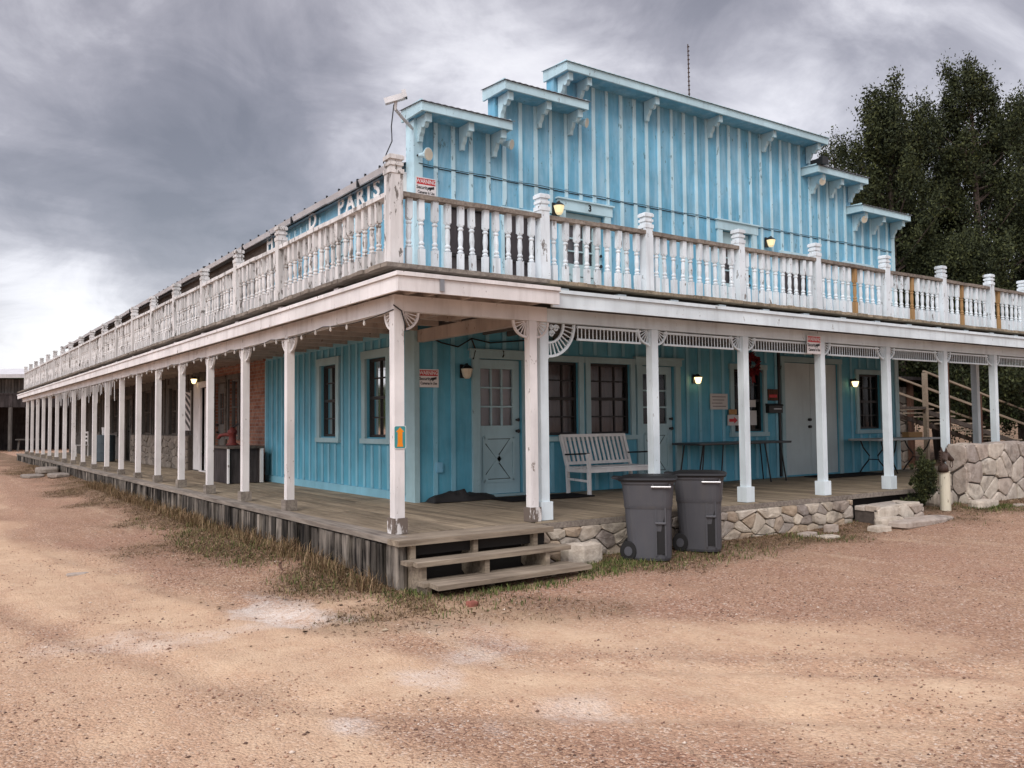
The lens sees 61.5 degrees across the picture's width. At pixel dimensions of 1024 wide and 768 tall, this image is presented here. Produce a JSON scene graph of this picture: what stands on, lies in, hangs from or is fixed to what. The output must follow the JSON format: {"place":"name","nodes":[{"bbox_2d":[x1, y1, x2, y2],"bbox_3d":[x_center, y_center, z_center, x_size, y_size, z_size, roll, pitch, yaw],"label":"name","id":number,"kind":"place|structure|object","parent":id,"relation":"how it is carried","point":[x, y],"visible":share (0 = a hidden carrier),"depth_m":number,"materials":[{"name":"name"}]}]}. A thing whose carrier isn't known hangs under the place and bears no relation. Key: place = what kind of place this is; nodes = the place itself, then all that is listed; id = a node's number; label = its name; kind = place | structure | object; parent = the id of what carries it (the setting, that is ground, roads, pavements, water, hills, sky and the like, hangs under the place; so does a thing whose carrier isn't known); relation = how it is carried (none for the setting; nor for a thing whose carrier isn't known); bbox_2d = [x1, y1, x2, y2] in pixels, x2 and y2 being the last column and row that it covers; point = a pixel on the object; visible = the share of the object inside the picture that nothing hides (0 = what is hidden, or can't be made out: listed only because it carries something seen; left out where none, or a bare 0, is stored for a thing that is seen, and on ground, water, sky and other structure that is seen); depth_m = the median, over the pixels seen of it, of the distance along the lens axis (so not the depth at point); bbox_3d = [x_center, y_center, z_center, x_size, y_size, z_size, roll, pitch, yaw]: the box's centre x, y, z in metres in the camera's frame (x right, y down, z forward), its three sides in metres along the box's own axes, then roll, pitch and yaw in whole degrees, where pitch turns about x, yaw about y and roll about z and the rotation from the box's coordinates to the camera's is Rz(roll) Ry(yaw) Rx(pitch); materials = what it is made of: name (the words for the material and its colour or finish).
{"place":"outdoors","nodes":[
{"label":"outdoors","id":0,"kind":"place"},
{"bbox_2d":[0,422,1023,767],"bbox_3d":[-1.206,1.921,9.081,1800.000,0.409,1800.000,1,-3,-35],"label":"ground","id":1,"kind":"structure","parent":0,"point":[722,692],"depth_m":6.09,"materials":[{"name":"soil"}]},
{"bbox_2d":[20,474,44,477],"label":"stepping stone","id":2,"kind":"object","parent":1,"relation":"on","point":[31,475],"visible":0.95,"depth_m":26.02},
{"bbox_2d":[0,369,69,451],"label":"wooden barn","id":3,"kind":"structure","parent":1,"relation":"on","point":[12,417],"depth_m":58.99,"materials":[{"name":"brown wood"}]},
{"bbox_2d":[35,466,58,473],"bbox_3d":[-14.989,2.779,27.748,0.671,0.219,1.350,1,-3,-35],"label":"stepping stone","id":4,"kind":"object","parent":1,"relation":"on","point":[47,469],"visible":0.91,"depth_m":27.26,"materials":[{"name":"stone"}]},
{"bbox_2d":[47,472,69,477],"bbox_3d":[-13.470,2.713,25.601,0.590,0.132,1.231,1,-3,-35],"label":"stepping stone","id":5,"kind":"object","parent":1,"relation":"on","point":[57,475],"visible":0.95,"depth_m":25.18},
{"bbox_2d":[66,572,88,576],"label":"rock","id":6,"kind":"object","parent":1,"relation":"on","point":[73,574],"visible":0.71,"depth_m":9.71,"materials":[{"name":"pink stone"}]},
{"bbox_2d":[84,479,404,593],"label":"dry weeds","id":7,"kind":"object","parent":1,"relation":"on","point":[192,518],"visible":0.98,"depth_m":11.54,"materials":[{"name":"brown plant"}]},
{"bbox_2d":[466,600,478,606],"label":"rock","id":8,"kind":"object","parent":1,"relation":"on","point":[472,603],"visible":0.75,"depth_m":7.80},
{"bbox_2d":[65,59,911,502],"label":"timber hotel","id":9,"kind":"structure","parent":1,"relation":"on","point":[681,165],"depth_m":15.54,"materials":[{"name":"blue paint"}]},
{"bbox_2d":[76,402,78,434],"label":"window","id":10,"kind":"structure","parent":9,"relation":"in","point":[77,403],"depth_m":38.57,"materials":[{"name":"brown glass"}]},
{"bbox_2d":[85,402,87,454],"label":"door","id":11,"kind":"structure","parent":9,"relation":"in","point":[86,402],"depth_m":36.52,"materials":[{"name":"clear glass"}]},
{"bbox_2d":[97,398,100,434],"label":"window","id":12,"kind":"structure","parent":9,"relation":"in","point":[99,403],"depth_m":34.68,"materials":[{"name":"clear glass"}]},
{"bbox_2d":[110,396,118,435],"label":"window","id":13,"kind":"structure","parent":9,"relation":"in","point":[116,403],"depth_m":31.87,"materials":[{"name":"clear glass"}]},
{"bbox_2d":[125,395,133,460],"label":"door","id":14,"kind":"structure","parent":9,"relation":"in","point":[128,397],"depth_m":29.76,"materials":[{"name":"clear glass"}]},
{"bbox_2d":[141,387,152,433],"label":"window","id":15,"kind":"structure","parent":9,"relation":"in","point":[148,394],"depth_m":27.57,"materials":[{"name":"brown glass"}]},
{"bbox_2d":[167,384,177,434],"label":"window","id":16,"kind":"structure","parent":9,"relation":"in","point":[175,386],"depth_m":24.84,"materials":[{"name":"brown glass"}]},
{"bbox_2d":[185,390,190,430],"bbox_3d":[-8.758,0.718,23.220,0.029,1.070,0.700,1,-3,-35],"label":"striped board","id":17,"kind":"object","parent":9,"relation":"attached to","point":[188,410],"visible":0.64,"depth_m":23.09,"materials":[{"name":"white paint"}]},
{"bbox_2d":[197,381,205,471],"bbox_3d":[-7.784,1.092,21.926,0.225,2.305,0.980,1,-3,-35],"label":"door","id":18,"kind":"structure","parent":9,"relation":"in","point":[202,384],"depth_m":22.14,"materials":[{"name":"white paint"}]},
{"bbox_2d":[214,376,226,444],"bbox_3d":[-7.027,1.009,20.842,0.225,2.355,1.230,1,-3,-35],"label":"door","id":19,"kind":"structure","parent":9,"relation":"in","point":[222,388],"depth_m":20.98,"materials":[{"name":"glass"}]},
{"bbox_2d":[225,373,240,439],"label":"window","id":20,"kind":"structure","parent":9,"relation":"in","point":[236,383],"depth_m":20.14,"materials":[{"name":"brown glass"}]},
{"bbox_2d":[267,180,379,250],"bbox_3d":[-3.632,-3.048,15.940,0.012,0.321,5.315,1,-3,-35],"label":"hotel name sign","id":21,"kind":"object","parent":9,"relation":"attached to","point":[350,202],"visible":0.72,"depth_m":14.66,"materials":[{"name":"beige paint"}]},
{"bbox_2d":[315,356,340,442],"bbox_3d":[-3.259,0.287,15.441,0.160,1.510,1.050,1,-3,-35],"label":"window","id":22,"kind":"structure","parent":9,"relation":"in","point":[332,372],"depth_m":15.57,"materials":[{"name":"grey paint"}]},
{"bbox_2d":[324,224,348,270],"bbox_3d":[-3.053,-1.925,15.226,0.225,1.885,1.230,1,-3,-35],"label":"door","id":23,"kind":"structure","parent":9,"relation":"in","point":[342,243],"depth_m":15.31,"materials":[{"name":"white paint"}]},
{"bbox_2d":[359,347,389,443],"bbox_3d":[-2.154,0.203,13.855,0.160,1.510,1.080,1,-3,-35],"label":"window","id":24,"kind":"structure","parent":9,"relation":"in","point":[379,368],"depth_m":14.00,"materials":[{"name":"grey paint"}]},
{"bbox_2d":[383,89,412,163],"bbox_3d":[-1.656,-3.647,12.589,0.359,1.061,0.752,-1,-3,1],"label":"security camera","id":25,"kind":"object","parent":9,"relation":"attached to","point":[396,98],"visible":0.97,"depth_m":12.28,"materials":[{"name":"white metal"}]},
{"bbox_2d":[417,147,432,160],"bbox_3d":[-1.311,-3.403,12.876,0.192,0.200,0.328,1,-3,-35],"label":"floodlight","id":26,"kind":"object","parent":9,"relation":"attached to","point":[427,153],"visible":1,"depth_m":12.77,"materials":[{"name":"blue paint"}]},
{"bbox_2d":[416,176,435,195],"bbox_3d":[-1.296,-2.964,12.985,0.350,0.290,0.012,1,-3,-35],"label":"warning sign","id":27,"kind":"object","parent":9,"relation":"attached to","point":[425,186],"visible":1,"depth_m":12.98,"materials":[{"name":"red paint"}]},
{"bbox_2d":[419,369,438,386],"bbox_3d":[-1.246,-0.086,12.876,0.340,0.270,0.012,1,-3,-35],"label":"warning sign","id":28,"kind":"object","parent":9,"relation":"attached to","point":[428,377],"visible":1,"depth_m":12.88,"materials":[{"name":"white paint"}]},
{"bbox_2d":[460,363,472,378],"bbox_3d":[-0.695,-0.200,13.138,0.184,0.231,0.218,1,-3,-35],"label":"wall lantern","id":29,"kind":"object","parent":9,"relation":"attached to","point":[466,369],"depth_m":13.08,"materials":[{"name":"glass"}]},
{"bbox_2d":[441,205,493,272],"bbox_3d":[-0.721,-1.996,13.468,1.010,1.640,0.229,1,-3,-35],"label":"window","id":30,"kind":"structure","parent":9,"relation":"in","point":[478,236],"depth_m":13.60,"materials":[{"name":"glass"}]},
{"bbox_2d":[468,348,525,496],"bbox_3d":[-0.188,0.614,13.637,1.210,2.310,0.250,1,-3,-35],"label":"door","id":31,"kind":"structure","parent":9,"relation":"in","point":[495,419],"depth_m":13.67,"materials":[{"name":"grey paint"}]},
{"bbox_2d":[501,139,513,149],"bbox_3d":[-0.124,-3.799,13.723,0.307,0.167,0.170,-2,-3,22],"label":"floodlight","id":32,"kind":"object","parent":9,"relation":"attached to","point":[508,144],"visible":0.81,"depth_m":13.66,"materials":[{"name":"blue paint"}]},
{"bbox_2d":[499,206,534,276],"bbox_3d":[0.132,-1.998,14.064,0.890,1.680,0.229,1,-3,-35],"label":"window","id":33,"kind":"structure","parent":9,"relation":"in","point":[525,240],"depth_m":14.14,"materials":[{"name":"glass"}]},
{"bbox_2d":[552,201,564,215],"bbox_3d":[0.771,-2.925,14.304,0.184,0.231,0.218,1,-3,-35],"label":"wall lantern","id":34,"kind":"object","parent":9,"relation":"attached to","point":[557,208],"depth_m":14.25,"materials":[{"name":"black metal"}]},
{"bbox_2d":[548,356,585,441],"bbox_3d":[0.721,0.241,14.347,1.140,1.420,0.244,1,-3,-35],"label":"window","id":35,"kind":"structure","parent":9,"relation":"in","point":[561,373],"depth_m":14.52,"materials":[{"name":"grey paint"}]},
{"bbox_2d":[577,118,588,127],"bbox_3d":[1.150,-4.421,14.644,0.307,0.167,0.170,-2,-3,22],"label":"floodlight","id":36,"kind":"object","parent":9,"relation":"attached to","point":[584,122],"visible":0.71,"depth_m":14.58,"materials":[{"name":"blue paint"}]},
{"bbox_2d":[555,196,614,286],"bbox_3d":[1.234,-2.074,14.785,1.260,2.095,0.225,1,-3,-35],"label":"door","id":37,"kind":"structure","parent":9,"relation":"in","point":[573,205],"depth_m":14.82,"materials":[{"name":"blue paint"}]},
{"bbox_2d":[584,357,637,440],"bbox_3d":[1.668,0.262,15.007,1.190,1.420,0.244,1,-3,-35],"label":"window","id":38,"kind":"structure","parent":9,"relation":"in","point":[606,382],"depth_m":15.11,"materials":[{"name":"grey paint"}]},
{"bbox_2d":[633,356,683,473],"bbox_3d":[2.636,0.678,15.618,1.210,2.305,0.225,1,-3,-35],"label":"door","id":39,"kind":"structure","parent":9,"relation":"in","point":[665,396],"depth_m":15.76,"materials":[{"name":"grey paint"}]},
{"bbox_2d":[687,44,689,95],"bbox_3d":[4.869,-6.579,23.529,0.064,5.500,0.050,1,-3,-35],"label":"antenna mast","id":40,"kind":"object","parent":9,"relation":"on","point":[688,59],"visible":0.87,"depth_m":23.60,"materials":[{"name":"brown metal"}]},
{"bbox_2d":[692,374,701,383],"bbox_3d":[3.461,-0.099,16.058,0.147,0.185,0.174,1,-3,-35],"label":"wall lantern","id":41,"kind":"object","parent":9,"relation":"attached to","point":[697,378],"depth_m":16.01,"materials":[{"name":"glass"}]},
{"bbox_2d":[710,394,727,408],"bbox_3d":[3.961,0.336,16.482,0.480,0.300,0.016,1,-3,-35],"label":"notice board","id":42,"kind":"object","parent":9,"relation":"attached to","point":[718,401],"visible":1,"depth_m":16.47,"materials":[{"name":"white paper"}]},
{"bbox_2d":[727,415,738,425],"bbox_3d":[4.301,0.702,16.683,0.360,0.200,0.011,1,-3,-35],"label":"arrow notice","id":43,"kind":"object","parent":9,"relation":"attached to","point":[733,419],"visible":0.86,"depth_m":16.66,"materials":[{"name":"white paper"}]},
{"bbox_2d":[729,409,736,414],"bbox_3d":[4.274,0.542,16.673,0.220,0.100,0.010,1,-3,-35],"label":"card notice","id":44,"kind":"object","parent":9,"relation":"attached to","point":[732,411],"visible":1,"depth_m":16.67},
{"bbox_2d":[714,218,759,297],"bbox_3d":[4.425,-2.075,17.011,1.260,2.235,0.225,1,-3,-35],"label":"door","id":45,"kind":"structure","parent":9,"relation":"in","point":[721,224],"depth_m":16.97,"materials":[{"name":"blue paint"}]},
{"bbox_2d":[728,363,769,436],"bbox_3d":[4.626,0.326,17.067,1.140,1.420,0.244,1,-3,-35],"label":"window","id":46,"kind":"structure","parent":9,"relation":"in","point":[754,389],"depth_m":17.22,"materials":[{"name":"grey paint"}]},
{"bbox_2d":[750,411,756,424],"bbox_3d":[4.805,0.673,17.150,0.200,0.290,0.004,1,-3,-35],"label":"paper notice","id":47,"kind":"object","parent":9,"relation":"attached to","point":[753,417],"visible":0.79,"depth_m":17.15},
{"bbox_2d":[748,351,761,383],"bbox_3d":[4.742,-0.326,16.950,0.490,0.648,0.152,1,-3,-35],"label":"ribbon wreath","id":48,"kind":"object","parent":9,"relation":"attached to","point":[752,357],"visible":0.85,"depth_m":16.96,"materials":[{"name":"fabric"}]},
{"bbox_2d":[764,236,775,247],"bbox_3d":[5.223,-2.878,17.412,0.177,0.222,0.209,1,-3,-35],"label":"wall lantern","id":49,"kind":"object","parent":9,"relation":"attached to","point":[769,241],"depth_m":17.36,"materials":[{"name":"glass"}]},
{"bbox_2d":[767,389,777,400],"bbox_3d":[5.266,0.219,17.394,0.300,0.230,0.025,1,-3,-35],"label":"wall plaque","id":50,"kind":"object","parent":9,"relation":"attached to","point":[772,394],"depth_m":17.38,"materials":[{"name":"red paint"}]},
{"bbox_2d":[765,404,783,412],"bbox_3d":[5.279,0.487,17.332,0.440,0.190,0.117,1,-3,-35],"label":"mail box","id":51,"kind":"object","parent":9,"relation":"attached to","point":[774,408],"visible":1,"depth_m":17.26,"materials":[{"name":"black metal"}]},
{"bbox_2d":[779,250,807,307],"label":"window","id":52,"kind":"structure","parent":9,"relation":"in","point":[780,251],"depth_m":18.22,"materials":[{"name":"white paint"}]},
{"bbox_2d":[780,356,843,476],"bbox_3d":[6.314,0.684,18.168,2.080,2.470,0.130,1,-3,-35],"label":"double door","id":53,"kind":"structure","parent":9,"relation":"in","point":[797,380],"depth_m":18.08,"materials":[{"name":"grey paint"}]},
{"bbox_2d":[810,155,827,164],"bbox_3d":[6.354,-4.649,18.162,0.210,0.155,0.594,1,-3,-35],"label":"speaker box","id":54,"kind":"object","parent":9,"relation":"attached to","point":[822,160],"visible":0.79,"depth_m":17.93,"materials":[{"name":"black metal"}]},
{"bbox_2d":[850,378,858,386],"bbox_3d":[7.514,-0.031,18.881,0.147,0.185,0.174,1,-3,-35],"label":"wall lantern","id":55,"kind":"object","parent":9,"relation":"attached to","point":[854,382],"depth_m":18.84,"materials":[{"name":"glass"}]},
{"bbox_2d":[842,261,873,303],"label":"window","id":56,"kind":"structure","parent":9,"relation":"in","point":[845,286],"depth_m":19.11,"materials":[{"name":"white paint"}]},
{"bbox_2d":[854,369,882,433],"bbox_3d":[7.994,0.399,19.412,1.110,1.420,0.244,1,-3,-35],"label":"window","id":57,"kind":"structure","parent":9,"relation":"in","point":[866,415],"depth_m":19.50,"materials":[{"name":"grey paint"}]},
{"bbox_2d":[401,533,591,594],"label":"wooden steps","id":58,"kind":"structure","parent":1,"relation":"on","point":[533,554],"depth_m":8.88,"materials":[{"name":"wood"}]},
{"bbox_2d":[16,261,1023,590],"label":"covered porch","id":59,"kind":"object","parent":1,"relation":"on","point":[374,533],"visible":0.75,"depth_m":12.19,"materials":[{"name":"white paint"}]},
{"bbox_2d":[75,431,88,456],"bbox_3d":[-17.368,2.408,34.637,0.500,1.000,0.500,2,-4,-45],"label":"wooden chair","id":60,"kind":"object","parent":59,"relation":"on","point":[87,437],"visible":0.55,"depth_m":34.60,"materials":[{"name":"white paint"}]},
{"bbox_2d":[57,379,114,405],"bbox_3d":[-12.890,0.372,25.786,0.014,0.568,10.400,1,-3,-35],"label":"icicle garland","id":61,"kind":"object","parent":59,"relation":"hanging from","point":[68,393],"visible":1,"depth_m":25.06},
{"bbox_2d":[96,435,115,461],"bbox_3d":[-13.702,2.166,29.030,0.611,0.894,0.620,1,-3,-35],"label":"plastic barrel","id":62,"kind":"object","parent":59,"relation":"on","point":[100,448],"visible":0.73,"depth_m":28.78,"materials":[{"name":"plastic"}]},
{"bbox_2d":[24,153,403,388],"bbox_3d":[-11.483,-1.054,23.784,0.180,1.191,35.982,1,-3,-35],"label":"balcony railing","id":63,"kind":"object","parent":59,"relation":"on","point":[178,313],"visible":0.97,"depth_m":12.45,"materials":[{"name":"white paint"}]},
{"bbox_2d":[41,304,405,398],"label":"string lights","id":64,"kind":"object","parent":59,"relation":"hanging from","point":[315,333],"visible":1,"depth_m":12.78,"materials":[{"name":"white plastic"}]},
{"bbox_2d":[214,445,264,483],"bbox_3d":[-5.729,1.649,17.869,0.750,0.740,1.350,1,-3,-35],"label":"wooden cistern box","id":65,"kind":"object","parent":59,"relation":"on","point":[226,464],"visible":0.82,"depth_m":17.46,"materials":[{"name":"grey wood"}]},
{"bbox_2d":[217,423,249,445],"bbox_3d":[-5.814,1.054,18.053,0.891,0.464,0.251,-2,-3,25],"label":"hand pump","id":66,"kind":"object","parent":65,"relation":"on","point":[231,433],"visible":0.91,"depth_m":18.02,"materials":[{"name":"red paint"}]},
{"bbox_2d":[394,426,405,448],"bbox_3d":[-1.182,0.561,9.089,0.142,0.245,0.008,1,-3,-35],"label":"arrow sign","id":67,"kind":"object","parent":59,"relation":"attached to","point":[399,437],"visible":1,"depth_m":9.09,"materials":[{"name":"metal"}]},
{"bbox_2d":[426,489,496,502],"bbox_3d":[-0.738,1.655,12.924,1.150,0.180,0.360,1,-3,-35],"label":"tarp heap","id":68,"kind":"object","parent":59,"relation":"on","point":[461,495],"visible":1,"depth_m":12.75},
{"bbox_2d":[491,493,594,501],"bbox_3d":[0.479,1.744,13.274,1.550,0.014,0.630,1,-3,-32],"label":"door mat","id":69,"kind":"object","parent":59,"relation":"on","point":[552,496],"depth_m":13.20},
{"bbox_2d":[559,433,647,494],"bbox_3d":[1.577,1.307,14.274,1.430,0.961,0.766,1,-3,-35],"label":"slatted bench","id":70,"kind":"object","parent":59,"relation":"on","point":[589,468],"visible":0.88,"depth_m":14.27,"materials":[{"name":"white paint"}]},
{"bbox_2d":[403,191,1023,330],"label":"balcony railing","id":71,"kind":"object","parent":59,"relation":"on","point":[649,243],"visible":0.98,"depth_m":11.91,"materials":[{"name":"white paint"}]},
{"bbox_2d":[672,440,791,481],"bbox_3d":[4.142,1.462,16.081,2.560,0.767,0.710,1,-3,-35],"label":"folding table","id":72,"kind":"object","parent":59,"relation":"on","point":[723,443],"visible":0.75,"depth_m":15.93,"materials":[{"name":"black metal"}]},
{"bbox_2d":[807,335,820,353],"bbox_3d":[4.623,-0.602,13.181,0.340,0.280,0.012,1,-3,-35],"label":"warning sign","id":73,"kind":"object","parent":59,"relation":"attached to","point":[813,344],"visible":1,"depth_m":13.17,"materials":[{"name":"white paint"}]},
{"bbox_2d":[804,472,883,477],"bbox_3d":[6.988,1.888,17.879,2.100,0.014,0.650,1,-3,-35],"label":"door mat","id":74,"kind":"object","parent":59,"relation":"on","point":[841,475],"depth_m":17.85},
{"bbox_2d":[848,437,940,473],"bbox_3d":[8.447,1.561,18.945,2.420,0.752,0.770,1,-3,-35],"label":"folding table","id":75,"kind":"object","parent":59,"relation":"on","point":[895,439],"visible":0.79,"depth_m":18.57,"materials":[{"name":"black metal"}]},
{"bbox_2d":[902,414,922,437],"bbox_3d":[8.991,0.914,19.358,0.558,0.565,0.160,1,-3,-35],"label":"planter box","id":76,"kind":"object","parent":75,"relation":"on","point":[911,434],"visible":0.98,"depth_m":19.27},
{"bbox_2d":[33,491,1023,646],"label":"leaf litter","id":77,"kind":"object","parent":1,"relation":"on","point":[414,594],"visible":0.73,"depth_m":10.62,"materials":[{"name":"plant"}]},
{"bbox_2d":[126,497,1023,626],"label":"green grass","id":78,"kind":"structure","parent":1,"relation":"on","point":[522,586],"depth_m":9.69,"materials":[{"name":"plant"}]},
{"bbox_2d":[561,541,601,563],"bbox_3d":[0.807,1.958,9.920,0.490,0.274,0.249,1,-3,-35],"label":"rock","id":79,"kind":"object","parent":1,"relation":"on","point":[586,552],"visible":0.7,"depth_m":9.81,"materials":[{"name":"stone"}]},
{"bbox_2d":[611,474,677,560],"bbox_3d":[1.598,1.589,10.335,0.773,1.000,0.656,-1,-3,12],"label":"wheeled bin","id":80,"kind":"object","parent":1,"relation":"on","point":[648,500],"visible":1,"depth_m":10.07,"materials":[{"name":"grey plastic"}]},
{"bbox_2d":[664,470,726,551],"bbox_3d":[2.336,1.599,10.924,0.773,1.000,0.656,-1,-3,15],"label":"wheeled bin","id":81,"kind":"object","parent":1,"relation":"on","point":[698,493],"visible":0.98,"depth_m":10.66,"materials":[{"name":"grey plastic"}]},
{"bbox_2d":[544,500,852,561],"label":"stone retaining wall","id":82,"kind":"structure","parent":1,"relation":"on","point":[737,524],"depth_m":11.93,"materials":[{"name":"stone"}]},
{"bbox_2d":[797,531,816,536],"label":"rock","id":83,"kind":"object","parent":1,"relation":"on","point":[805,534],"visible":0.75,"depth_m":12.11,"materials":[{"name":"beige stone"}]},
{"bbox_2d":[817,534,838,538],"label":"rock","id":84,"kind":"object","parent":1,"relation":"on","point":[829,536],"visible":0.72,"depth_m":12.04,"materials":[{"name":"stone"}]},
{"bbox_2d":[823,524,838,532],"bbox_3d":[4.647,2.111,12.543,0.241,0.141,0.162,1,-3,-35],"label":"rock","id":85,"kind":"object","parent":1,"relation":"on","point":[827,528],"visible":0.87,"depth_m":12.48,"materials":[{"name":"beige stone"}]},
{"bbox_2d":[812,125,858,204],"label":"juniper tree","id":86,"kind":"object","parent":1,"relation":"on","point":[826,154],"visible":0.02,"depth_m":42.20,"materials":[{"name":"green plant"}]},
{"bbox_2d":[867,525,891,532],"bbox_3d":[5.388,2.134,12.636,0.325,0.117,0.200,1,-3,-23],"label":"rock","id":87,"kind":"object","parent":1,"relation":"on","point":[878,528],"visible":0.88,"depth_m":12.56,"materials":[{"name":"stone"}]},
{"bbox_2d":[874,516,903,525],"bbox_3d":[5.672,2.091,13.005,0.544,0.184,0.235,1,-3,-35],"label":"rock","id":88,"kind":"object","parent":1,"relation":"on","point":[885,520],"visible":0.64,"depth_m":12.87,"materials":[{"name":"stone"}]},
{"bbox_2d":[855,500,923,523],"bbox_3d":[5.931,2.063,13.512,1.220,0.400,0.443,1,-3,-35],"label":"stone step","id":89,"kind":"object","parent":1,"relation":"on","point":[867,513],"visible":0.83,"depth_m":13.31,"materials":[{"name":"beige stone"}]},
{"bbox_2d":[826,65,956,455],"bbox_3d":[13.114,-3.828,29.783,5.608,13.854,5.273,1,-3,-35],"label":"juniper tree","id":90,"kind":"object","parent":1,"relation":"on","point":[885,145],"visible":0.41,"depth_m":29.11,"materials":[{"name":"green plant"}]},
{"bbox_2d":[899,376,929,465],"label":"stone shed","id":91,"kind":"structure","parent":1,"relation":"on","point":[906,452],"depth_m":27.70,"materials":[{"name":"brown stone"}]},
{"bbox_2d":[900,446,939,506],"bbox_3d":[6.609,1.562,14.020,0.623,1.123,0.720,-2,-3,26],"label":"juniper sapling","id":92,"kind":"object","parent":1,"relation":"on","point":[923,480],"visible":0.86,"depth_m":13.87,"materials":[{"name":"green plant"}]},
{"bbox_2d":[888,515,953,528],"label":"stone slab","id":93,"kind":"structure","parent":1,"relation":"on","point":[913,522],"depth_m":12.94,"materials":[{"name":"grey stone"}]},
{"bbox_2d":[854,105,996,459],"bbox_3d":[15.459,-3.953,32.397,5.625,14.286,7.622,-3,-3,37],"label":"juniper tree","id":94,"kind":"object","parent":1,"relation":"on","point":[936,443],"visible":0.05,"depth_m":30.43,"materials":[{"name":"green plant"}]},
{"bbox_2d":[925,491,952,506],"bbox_3d":[7.325,1.971,14.770,0.521,0.271,0.328,1,-3,-35],"label":"rock","id":95,"kind":"object","parent":1,"relation":"on","point":[934,500],"visible":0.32,"depth_m":14.60,"materials":[{"name":"stone"}]},
{"bbox_2d":[938,447,953,510],"bbox_3d":[7.199,1.591,14.289,0.372,1.094,0.176,1,-3,-35],"label":"hitching post","id":96,"kind":"object","parent":1,"relation":"on","point":[944,484],"visible":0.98,"depth_m":14.21,"materials":[{"name":"beige paint"}]},
{"bbox_2d":[887,48,1023,441],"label":"juniper tree","id":97,"kind":"object","parent":1,"relation":"on","point":[983,98],"visible":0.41,"depth_m":30.25,"materials":[{"name":"green plant"}]},
{"bbox_2d":[897,219,1023,443],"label":"juniper tree","id":98,"kind":"object","parent":1,"relation":"on","point":[963,257],"visible":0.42,"depth_m":27.04,"materials":[{"name":"green plant"}]},
{"bbox_2d":[899,370,1023,460],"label":"outdoor stair","id":99,"kind":"object","parent":1,"relation":"on","point":[926,413],"visible":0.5,"depth_m":24.57,"materials":[{"name":"wood"}]},
{"bbox_2d":[968,499,998,508],"bbox_3d":[8.017,2.038,14.635,0.650,0.153,0.292,1,-3,-35],"label":"rock","id":100,"kind":"object","parent":1,"relation":"on","point":[983,503],"visible":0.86,"depth_m":14.48,"materials":[{"name":"stone"}]},
{"bbox_2d":[946,441,1023,503],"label":"stone pillar wall","id":101,"kind":"structure","parent":1,"relation":"on","point":[989,470],"depth_m":15.23,"materials":[{"name":"beige stone"}]},
{"bbox_2d":[962,80,1023,440],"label":"juniper tree","id":102,"kind":"object","parent":1,"relation":"on","point":[1021,434],"visible":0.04,"depth_m":35.27,"materials":[{"name":"green plant"}]},
{"bbox_2d":[0,465,1023,631],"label":"dry grass","id":103,"kind":"structure","parent":0,"point":[287,571],"depth_m":10.32,"materials":[{"name":"plant"}]},
{"bbox_2d":[0,0,1023,368],"label":"sky","id":104,"kind":"structure","parent":0,"point":[143,143],"materials":[{"name":"grey"}]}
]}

